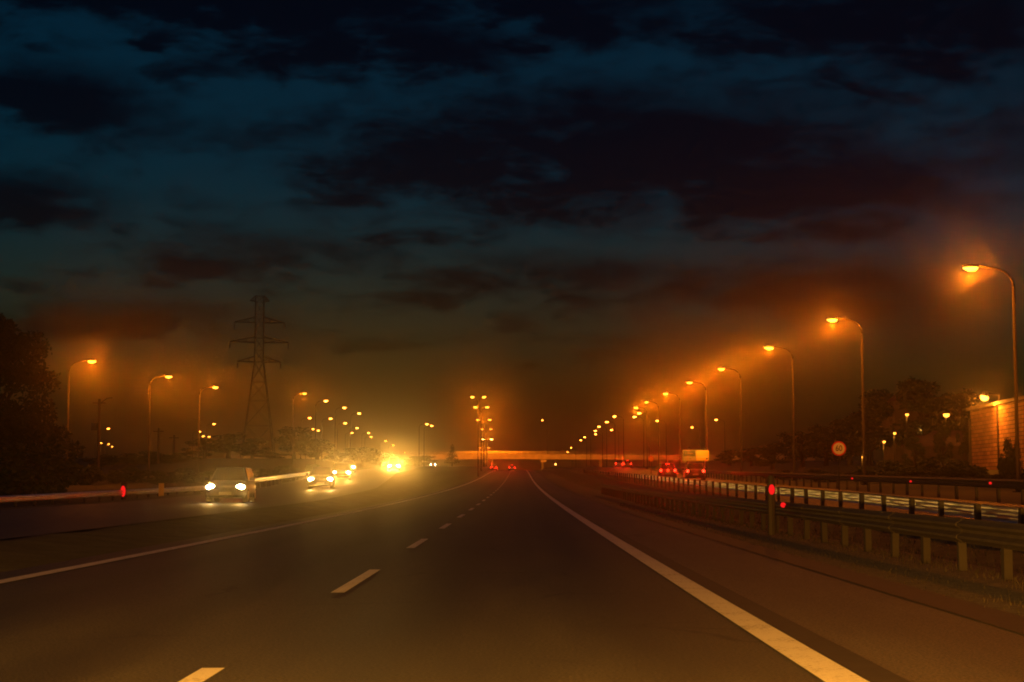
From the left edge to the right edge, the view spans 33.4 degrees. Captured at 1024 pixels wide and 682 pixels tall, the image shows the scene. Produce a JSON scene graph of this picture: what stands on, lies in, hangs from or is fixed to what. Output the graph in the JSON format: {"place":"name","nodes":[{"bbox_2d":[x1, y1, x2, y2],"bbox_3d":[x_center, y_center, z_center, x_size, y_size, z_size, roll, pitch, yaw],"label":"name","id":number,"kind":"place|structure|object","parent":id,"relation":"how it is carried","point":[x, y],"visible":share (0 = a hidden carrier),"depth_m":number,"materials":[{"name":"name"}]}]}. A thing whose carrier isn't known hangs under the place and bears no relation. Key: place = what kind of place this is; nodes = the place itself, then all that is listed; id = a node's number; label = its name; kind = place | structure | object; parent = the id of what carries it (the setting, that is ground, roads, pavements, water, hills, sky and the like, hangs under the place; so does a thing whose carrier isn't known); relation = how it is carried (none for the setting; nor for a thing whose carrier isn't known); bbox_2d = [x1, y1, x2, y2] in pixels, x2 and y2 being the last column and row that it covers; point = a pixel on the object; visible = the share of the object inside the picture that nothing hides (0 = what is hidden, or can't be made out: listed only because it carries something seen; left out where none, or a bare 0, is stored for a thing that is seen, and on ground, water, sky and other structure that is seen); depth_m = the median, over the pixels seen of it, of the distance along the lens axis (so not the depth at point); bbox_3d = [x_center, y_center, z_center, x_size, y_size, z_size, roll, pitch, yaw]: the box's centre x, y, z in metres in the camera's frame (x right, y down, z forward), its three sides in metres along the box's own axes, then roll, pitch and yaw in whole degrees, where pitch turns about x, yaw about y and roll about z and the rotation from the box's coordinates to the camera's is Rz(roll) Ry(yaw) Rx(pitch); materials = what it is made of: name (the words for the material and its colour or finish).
{"place":"outdoors","nodes":[
{"label":"outdoors","id":0,"kind":"place"},
{"bbox_2d":[0,466,421,538],"bbox_3d":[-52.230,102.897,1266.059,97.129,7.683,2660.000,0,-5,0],"label":"opposite road","id":1,"kind":"structure","parent":0,"point":[16,523],"depth_m":60.22,"materials":[{"name":"grey asphalt"}]},
{"bbox_2d":[205,467,255,502],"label":"car","id":2,"kind":"object","parent":1,"relation":"on","point":[231,482],"visible":1,"depth_m":70.49,"materials":[{"name":"black paint"}]},
{"bbox_2d":[306,467,336,488],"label":"car","id":3,"kind":"object","parent":1,"relation":"on","point":[321,476],"visible":0.98,"depth_m":111.10,"materials":[{"name":"silver paint"}]},
{"bbox_2d":[332,463,352,479],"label":"car","id":4,"kind":"object","parent":1,"relation":"on","point":[342,470],"visible":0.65,"depth_m":148.09,"materials":[{"name":"black paint"}]},
{"bbox_2d":[342,460,356,472],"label":"car","id":5,"kind":"object","parent":1,"relation":"on","point":[351,463],"visible":0.48,"depth_m":198.84,"materials":[{"name":"black paint"}]},
{"bbox_2d":[387,457,400,470],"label":"car","id":6,"kind":"object","parent":1,"relation":"on","point":[394,463],"visible":1,"depth_m":244.18,"materials":[{"name":"grey paint"}]},
{"bbox_2d":[0,470,870,681],"bbox_3d":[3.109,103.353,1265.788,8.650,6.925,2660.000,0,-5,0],"label":"road","id":7,"kind":"structure","parent":0,"point":[518,576],"depth_m":15.27,"materials":[{"name":"grey asphalt"}]},
{"bbox_2d":[178,668,223,681],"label":"lane dash marking","id":8,"kind":"object","parent":7,"relation":"on","point":[201,674],"visible":1,"depth_m":9.96,"materials":[{"name":"paint"}]},
{"bbox_2d":[0,471,492,582],"bbox_3d":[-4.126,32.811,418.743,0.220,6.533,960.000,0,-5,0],"label":"edge line marking","id":9,"kind":"object","parent":7,"relation":"on","point":[85,565],"visible":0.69,"depth_m":28.04,"materials":[{"name":"paint"}]},
{"bbox_2d":[331,569,380,592],"bbox_3d":[-1.776,2.761,19.746,0.140,0.005,4.600,0,-5,0],"label":"lane dash marking","id":10,"kind":"object","parent":7,"relation":"on","point":[353,582],"visible":1,"depth_m":19.38,"materials":[{"name":"paint"}]},
{"bbox_2d":[407,539,426,547],"bbox_3d":[-1.727,3.717,31.407,0.140,0.008,4.600,0,-5,0],"label":"lane dash marking","id":11,"kind":"object","parent":7,"relation":"on","point":[417,543],"visible":1,"depth_m":31.16,"materials":[{"name":"paint"}]},
{"bbox_2d":[526,470,868,681],"bbox_3d":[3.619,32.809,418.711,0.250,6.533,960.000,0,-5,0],"label":"edge line marking","id":12,"kind":"object","parent":7,"relation":"on","point":[822,667],"visible":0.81,"depth_m":13.73,"materials":[{"name":"paint"}]},
{"bbox_2d":[527,470,909,681],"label":"tar seam","id":13,"kind":"object","parent":7,"relation":"on","point":[863,667],"visible":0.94,"depth_m":13.78,"materials":[{"name":"black asphalt"}]},
{"bbox_2d":[0,458,1023,573],"bbox_3d":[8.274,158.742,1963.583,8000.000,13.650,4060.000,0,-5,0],"label":"ground","id":14,"kind":"structure","parent":0,"point":[27,551],"depth_m":74.07,"materials":[{"name":"green plant"}]},
{"bbox_2d":[0,439,57,502],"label":"bush","id":15,"kind":"object","parent":14,"relation":"on","point":[22,476],"visible":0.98,"depth_m":95.46,"materials":[{"name":"green plant"}]},
{"bbox_2d":[0,313,60,475],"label":"broadleaf tree","id":16,"kind":"object","parent":14,"relation":"on","point":[23,426],"visible":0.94,"depth_m":111.94,"materials":[{"name":"green plant"}]},
{"bbox_2d":[23,422,86,500],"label":"bush","id":17,"kind":"object","parent":14,"relation":"on","point":[44,449],"visible":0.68,"depth_m":103.63,"materials":[{"name":"green plant"}]},
{"bbox_2d":[66,359,96,458],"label":"street lamp","id":18,"kind":"object","parent":14,"relation":"on","point":[91,360],"visible":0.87,"depth_m":145.29,"materials":[{"name":"metal"}]},
{"bbox_2d":[79,465,107,484],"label":"bush","id":19,"kind":"object","parent":14,"relation":"on","point":[95,477],"visible":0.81,"depth_m":149.42,"materials":[{"name":"green plant"}]},
{"bbox_2d":[91,398,107,469],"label":"utility pole","id":20,"kind":"object","parent":14,"relation":"on","point":[95,426],"visible":0.9,"depth_m":209.84,"materials":[{"name":"brown wood"}]},
{"bbox_2d":[78,454,126,466],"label":"bush","id":21,"kind":"object","parent":14,"relation":"on","point":[111,461],"visible":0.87,"depth_m":238.80,"materials":[{"name":"green plant"}]},
{"bbox_2d":[0,486,205,506],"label":"guard rail","id":22,"kind":"object","parent":14,"relation":"on","point":[34,498],"visible":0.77,"depth_m":86.73,"materials":[{"name":"metal"}]},
{"bbox_2d":[103,469,133,482],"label":"bush","id":23,"kind":"object","parent":14,"relation":"on","point":[116,479],"visible":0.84,"depth_m":154.41,"materials":[{"name":"green plant"}]},
{"bbox_2d":[121,481,126,499],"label":"marker post","id":24,"kind":"object","parent":14,"relation":"on","point":[123,486],"visible":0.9,"depth_m":94.59,"materials":[{"name":"red"}]},
{"bbox_2d":[120,453,157,464],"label":"bush","id":25,"kind":"object","parent":14,"relation":"on","point":[128,458],"visible":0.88,"depth_m":249.45,"materials":[{"name":"green plant"}]},
{"bbox_2d":[133,451,178,463],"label":"bush","id":26,"kind":"object","parent":14,"relation":"on","point":[153,455],"visible":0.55,"depth_m":261.11,"materials":[{"name":"green plant"}]},
{"bbox_2d":[153,428,163,463],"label":"utility pole","id":27,"kind":"object","parent":14,"relation":"on","point":[158,447],"visible":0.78,"depth_m":259.70,"materials":[{"name":"brown wood"}]},
{"bbox_2d":[146,375,172,477],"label":"street lamp","id":28,"kind":"object","parent":14,"relation":"on","point":[168,376],"visible":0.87,"depth_m":176.97,"materials":[{"name":"metal"}]},
{"bbox_2d":[147,470,181,485],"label":"bush","id":29,"kind":"object","parent":14,"relation":"on","point":[160,476],"visible":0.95,"depth_m":149.46,"materials":[{"name":"green plant"}]},
{"bbox_2d":[161,452,202,461],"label":"bush","id":30,"kind":"object","parent":14,"relation":"on","point":[183,457],"visible":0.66,"depth_m":269.12,"materials":[{"name":"green plant"}]},
{"bbox_2d":[184,471,212,483],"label":"bush","id":31,"kind":"object","parent":14,"relation":"on","point":[193,479],"visible":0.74,"depth_m":158.90,"materials":[{"name":"green plant"}]},
{"bbox_2d":[181,438,225,458],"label":"broadleaf tree","id":32,"kind":"object","parent":14,"relation":"on","point":[205,447],"visible":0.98,"depth_m":298.86,"materials":[{"name":"green plant"}]},
{"bbox_2d":[196,386,218,472],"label":"street lamp","id":33,"kind":"object","parent":14,"relation":"on","point":[214,387],"visible":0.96,"depth_m":208.01,"materials":[{"name":"metal"}]},
{"bbox_2d":[209,432,260,458],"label":"broadleaf tree","id":34,"kind":"object","parent":14,"relation":"on","point":[227,440],"visible":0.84,"depth_m":316.40,"materials":[{"name":"green plant"}]},
{"bbox_2d":[236,438,272,457],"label":"broadleaf tree","id":35,"kind":"object","parent":14,"relation":"on","point":[265,450],"visible":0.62,"depth_m":328.62,"materials":[{"name":"green plant"}]},
{"bbox_2d":[229,295,288,457],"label":"power pylon","id":36,"kind":"object","parent":14,"relation":"on","point":[264,297],"visible":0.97,"depth_m":401.28,"materials":[{"name":"grey metal"}]},
{"bbox_2d":[254,468,276,476],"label":"bush","id":37,"kind":"object","parent":14,"relation":"on","point":[260,471],"visible":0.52,"depth_m":188.62,"materials":[{"name":"green plant"}]},
{"bbox_2d":[254,452,291,458],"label":"bush","id":38,"kind":"object","parent":14,"relation":"on","point":[274,455],"visible":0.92,"depth_m":333.70,"materials":[{"name":"green plant"}]},
{"bbox_2d":[255,472,309,488],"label":"guard rail","id":39,"kind":"object","parent":14,"relation":"on","point":[273,478],"visible":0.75,"depth_m":128.58,"materials":[{"name":"metal"}]},
{"bbox_2d":[267,465,301,474],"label":"bush","id":40,"kind":"object","parent":14,"relation":"on","point":[282,469],"visible":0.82,"depth_m":209.20,"materials":[{"name":"green plant"}]},
{"bbox_2d":[273,426,312,459],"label":"broadleaf tree","id":41,"kind":"object","parent":14,"relation":"on","point":[302,441],"visible":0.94,"depth_m":343.33,"materials":[{"name":"green plant"}]},
{"bbox_2d":[291,392,306,464],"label":"street lamp","id":42,"kind":"object","parent":14,"relation":"on","point":[304,393],"visible":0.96,"depth_m":295.01,"materials":[{"name":"metal"}]},
{"bbox_2d":[304,464,319,471],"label":"bush","id":43,"kind":"object","parent":14,"relation":"on","point":[308,467],"visible":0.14,"depth_m":229.20,"materials":[{"name":"green plant"}]},
{"bbox_2d":[297,438,339,459],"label":"broadleaf tree","id":44,"kind":"object","parent":14,"relation":"on","point":[324,446],"visible":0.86,"depth_m":388.32,"materials":[{"name":"green plant"}]},
{"bbox_2d":[315,400,327,463],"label":"street lamp","id":45,"kind":"object","parent":14,"relation":"on","point":[315,429],"visible":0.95,"depth_m":326.81,"materials":[{"name":"metal"}]},
{"bbox_2d":[323,452,356,462],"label":"bush","id":46,"kind":"object","parent":14,"relation":"on","point":[340,458],"visible":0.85,"depth_m":418.38,"materials":[{"name":"green plant"}]},
{"bbox_2d":[343,447,382,466],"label":"broadleaf tree","id":47,"kind":"object","parent":14,"relation":"on","point":[366,455],"visible":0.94,"depth_m":448.52,"materials":[{"name":"green plant"}]},
{"bbox_2d":[364,451,393,465],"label":"broadleaf tree","id":48,"kind":"object","parent":14,"relation":"on","point":[385,461],"visible":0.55,"depth_m":518.15,"materials":[{"name":"green plant"}]},
{"bbox_2d":[400,459,421,465],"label":"bush","id":49,"kind":"object","parent":14,"relation":"on","point":[404,462],"visible":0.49,"depth_m":596.21,"materials":[{"name":"green plant"}]},
{"bbox_2d":[408,455,436,465],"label":"broadleaf tree","id":50,"kind":"object","parent":14,"relation":"on","point":[419,459],"visible":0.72,"depth_m":636.18,"materials":[{"name":"green plant"}]},
{"bbox_2d":[444,444,458,465],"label":"conifer tree","id":51,"kind":"object","parent":14,"relation":"on","point":[451,454],"visible":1,"depth_m":558.63,"materials":[{"name":"green plant"}]},
{"bbox_2d":[470,395,485,476],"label":"median lamp","id":52,"kind":"object","parent":14,"relation":"on","point":[473,396],"visible":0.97,"depth_m":279.79,"materials":[{"name":"metal"}]},
{"bbox_2d":[473,406,489,470],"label":"median lamp","id":53,"kind":"object","parent":14,"relation":"on","point":[481,434],"visible":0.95,"depth_m":339.62,"materials":[{"name":"metal"}]},
{"bbox_2d":[224,451,814,469],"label":"road bridge","id":54,"kind":"structure","parent":14,"relation":"on","point":[673,459],"depth_m":693.16,"materials":[{"name":"concrete"}]},
{"bbox_2d":[644,401,659,468],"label":"street lamp","id":55,"kind":"object","parent":14,"relation":"on","point":[658,432],"visible":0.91,"depth_m":275.56,"materials":[{"name":"metal"}]},
{"bbox_2d":[663,392,680,472],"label":"street lamp","id":56,"kind":"object","parent":14,"relation":"on","point":[665,393],"visible":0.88,"depth_m":238.55,"materials":[{"name":"metal"}]},
{"bbox_2d":[683,447,708,478],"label":"direction sign","id":57,"kind":"object","parent":14,"relation":"on","point":[696,455],"visible":0.99,"depth_m":146.59,"materials":[{"name":"metal"}]},
{"bbox_2d":[686,381,707,474],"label":"street lamp","id":58,"kind":"object","parent":14,"relation":"on","point":[689,382],"visible":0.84,"depth_m":204.85,"materials":[{"name":"metal"}]},
{"bbox_2d":[713,449,745,465],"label":"broadleaf tree","id":59,"kind":"object","parent":14,"relation":"on","point":[728,455],"visible":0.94,"depth_m":298.60,"materials":[{"name":"green plant"}]},
{"bbox_2d":[717,367,741,476],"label":"street lamp","id":60,"kind":"object","parent":14,"relation":"on","point":[720,368],"visible":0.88,"depth_m":172.75,"materials":[{"name":"metal"}]},
{"bbox_2d":[737,447,764,466],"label":"broadleaf tree","id":61,"kind":"object","parent":14,"relation":"on","point":[749,456],"visible":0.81,"depth_m":268.12,"materials":[{"name":"green plant"}]},
{"bbox_2d":[751,442,792,469],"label":"broadleaf tree","id":62,"kind":"object","parent":14,"relation":"on","point":[769,453],"visible":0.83,"depth_m":228.55,"materials":[{"name":"green plant"}]},
{"bbox_2d":[528,470,1023,681],"bbox_3d":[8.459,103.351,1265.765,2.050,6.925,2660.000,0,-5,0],"label":"road shoulder","id":63,"kind":"object","parent":14,"relation":"on","point":[909,640],"visible":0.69,"depth_m":14.92},
{"bbox_2d":[536,471,1023,633],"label":"shoulder edge seam","id":64,"kind":"object","parent":63,"relation":"on","point":[1009,621],"visible":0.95,"depth_m":19.35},
{"bbox_2d":[762,470,791,479],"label":"bush","id":65,"kind":"object","parent":14,"relation":"on","point":[782,471],"visible":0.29,"depth_m":149.00,"materials":[{"name":"green plant"}]},
{"bbox_2d":[764,345,795,480],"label":"street lamp","id":66,"kind":"object","parent":14,"relation":"on","point":[769,347],"visible":0.86,"depth_m":139.92,"materials":[{"name":"metal"}]},
{"bbox_2d":[538,471,1023,616],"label":"gravel verge","id":67,"kind":"structure","parent":14,"relation":"on","point":[995,586],"depth_m":24.32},
{"bbox_2d":[767,475,775,534],"bbox_3d":[5.516,3.553,36.292,0.170,1.386,0.200,0,-5,0],"label":"marker post","id":68,"kind":"object","parent":67,"relation":"on","point":[771,505],"visible":0.9,"depth_m":36.24,"materials":[{"name":"grey"}]},
{"bbox_2d":[775,431,823,467],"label":"broadleaf tree","id":69,"kind":"object","parent":14,"relation":"on","point":[799,450],"visible":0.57,"depth_m":214.17,"materials":[{"name":"green plant"}]},
{"bbox_2d":[583,470,1023,523],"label":"guard rail","id":70,"kind":"object","parent":14,"relation":"on","point":[975,511],"visible":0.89,"depth_m":47.86,"materials":[{"name":"metal"}]},
{"bbox_2d":[600,483,1023,579],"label":"guard rail","id":71,"kind":"object","parent":14,"relation":"on","point":[1007,538],"visible":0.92,"depth_m":27.87,"materials":[{"name":"metal"}]},
{"bbox_2d":[798,468,841,481],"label":"bush","id":72,"kind":"object","parent":14,"relation":"on","point":[814,471],"visible":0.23,"depth_m":129.19,"materials":[{"name":"green plant"}]},
{"bbox_2d":[801,424,847,465],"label":"broadleaf tree","id":73,"kind":"object","parent":14,"relation":"on","point":[817,430],"visible":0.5,"depth_m":204.08,"materials":[{"name":"green plant"}]},
{"bbox_2d":[831,441,845,489],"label":"speed limit sign","id":74,"kind":"object","parent":14,"relation":"on","point":[838,448],"visible":0.98,"depth_m":83.76,"materials":[{"name":"metal"}]},
{"bbox_2d":[819,419,865,464],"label":"broadleaf tree","id":75,"kind":"object","parent":14,"relation":"on","point":[839,435],"visible":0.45,"depth_m":194.04,"materials":[{"name":"green plant"}]},
{"bbox_2d":[826,317,866,484],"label":"street lamp","id":76,"kind":"object","parent":14,"relation":"on","point":[831,319],"visible":0.89,"depth_m":111.92,"materials":[{"name":"metal"}]},
{"bbox_2d":[676,469,1023,503],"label":"guard rail","id":77,"kind":"object","parent":14,"relation":"on","point":[976,483],"visible":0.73,"depth_m":73.77,"materials":[{"name":"metal"}]},
{"bbox_2d":[842,398,883,464],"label":"broadleaf tree","id":78,"kind":"object","parent":14,"relation":"on","point":[854,428],"visible":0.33,"depth_m":184.17,"materials":[{"name":"green plant"}]},
{"bbox_2d":[856,389,909,449],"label":"broadleaf tree","id":79,"kind":"object","parent":14,"relation":"on","point":[880,405],"visible":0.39,"depth_m":176.79,"materials":[{"name":"green plant"}]},
{"bbox_2d":[860,460,922,483],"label":"bush","id":80,"kind":"object","parent":14,"relation":"on","point":[889,467],"visible":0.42,"depth_m":117.08,"materials":[{"name":"green plant"}]},
{"bbox_2d":[882,393,932,463],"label":"tower house","id":81,"kind":"structure","parent":14,"relation":"on","point":[886,424],"depth_m":174.85,"materials":[{"name":"brown"}]},
{"bbox_2d":[882,376,944,447],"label":"broadleaf tree","id":82,"kind":"object","parent":14,"relation":"on","point":[911,391],"visible":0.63,"depth_m":170.82,"materials":[{"name":"green plant"}]},
{"bbox_2d":[902,435,926,466],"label":"broadleaf tree","id":83,"kind":"object","parent":14,"relation":"on","point":[914,445],"visible":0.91,"depth_m":137.39,"materials":[{"name":"green plant"}]},
{"bbox_2d":[892,457,943,476],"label":"bush","id":84,"kind":"object","parent":14,"relation":"on","point":[925,463],"visible":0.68,"depth_m":115.04,"materials":[{"name":"green plant"}]},
{"bbox_2d":[901,436,962,465],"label":"house","id":85,"kind":"structure","parent":14,"relation":"on","point":[926,442],"depth_m":149.28,"materials":[{"name":"brown"}]},
{"bbox_2d":[933,418,953,468],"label":"broadleaf tree","id":86,"kind":"object","parent":14,"relation":"on","point":[941,434],"visible":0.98,"depth_m":139.40,"materials":[{"name":"green plant"}]},
{"bbox_2d":[925,431,968,463],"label":"house","id":87,"kind":"structure","parent":14,"relation":"on","point":[932,433],"depth_m":154.50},
{"bbox_2d":[924,388,979,432],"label":"broadleaf tree","id":88,"kind":"object","parent":14,"relation":"on","point":[961,401],"visible":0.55,"depth_m":166.59,"materials":[{"name":"green plant"}]},
{"bbox_2d":[937,459,979,477],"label":"bush","id":89,"kind":"object","parent":14,"relation":"on","point":[953,468],"visible":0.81,"depth_m":111.14,"materials":[{"name":"green plant"}]},
{"bbox_2d":[955,416,968,464],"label":"broadleaf tree","id":90,"kind":"object","parent":14,"relation":"on","point":[964,446],"visible":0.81,"depth_m":137.50,"materials":[{"name":"green plant"}]},
{"bbox_2d":[970,466,996,478],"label":"bush","id":91,"kind":"object","parent":14,"relation":"on","point":[980,472],"visible":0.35,"depth_m":99.49,"materials":[{"name":"green plant"}]},
{"bbox_2d":[961,264,1020,491],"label":"street lamp","id":92,"kind":"object","parent":14,"relation":"on","point":[970,267],"visible":0.84,"depth_m":77.61,"materials":[{"name":"metal"}]},
{"bbox_2d":[966,395,1023,470],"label":"block building","id":93,"kind":"structure","parent":14,"relation":"on","point":[991,426],"depth_m":121.95,"materials":[{"name":"brick"}]},
{"bbox_2d":[980,391,999,400],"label":"flood lamp","id":94,"kind":"object","parent":93,"relation":"on","point":[984,395],"visible":0.98,"depth_m":119.86,"materials":[{"name":"yellow metal"}]},
{"bbox_2d":[989,470,1021,478],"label":"bush","id":95,"kind":"object","parent":14,"relation":"on","point":[1005,473],"visible":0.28,"depth_m":95.32,"materials":[{"name":"green plant"}]},
{"bbox_2d":[997,438,1021,473],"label":"bush","id":96,"kind":"object","parent":14,"relation":"on","point":[1008,463],"visible":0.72,"depth_m":97.64,"materials":[{"name":"green plant"}]},
{"bbox_2d":[1001,469,1023,478],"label":"bush","id":97,"kind":"object","parent":14,"relation":"on","point":[1013,476],"visible":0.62,"depth_m":93.22,"materials":[{"name":"green plant"}]},
{"bbox_2d":[0,0,1023,469],"label":"sky","id":98,"kind":"structure","parent":0,"point":[570,215],"materials":[{"name":"blue"}]},
{"bbox_2d":[622,460,631,467],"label":"car","id":99,"kind":"object","parent":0,"point":[627,463],"visible":0.98,"depth_m":317.06,"materials":[{"name":"grey paint"}]},
{"bbox_2d":[608,466,1023,522],"bbox_3d":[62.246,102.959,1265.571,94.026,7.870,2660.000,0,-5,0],"label":"slip road","id":100,"kind":"structure","parent":0,"point":[750,495],"depth_m":73.92,"materials":[{"name":"grey asphalt"}]},
{"bbox_2d":[656,463,676,477],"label":"car","id":101,"kind":"object","parent":100,"relation":"on","point":[666,469],"visible":0.86,"depth_m":163.55,"materials":[{"name":"red paint"}]},
{"bbox_2d":[682,463,705,479],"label":"car","id":102,"kind":"object","parent":100,"relation":"on","point":[695,470],"visible":0.85,"depth_m":143.52,"materials":[{"name":"black paint"}]},
{"bbox_2d":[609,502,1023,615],"bbox_3d":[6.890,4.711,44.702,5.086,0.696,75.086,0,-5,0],"label":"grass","id":103,"kind":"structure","parent":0,"point":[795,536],"depth_m":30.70,"materials":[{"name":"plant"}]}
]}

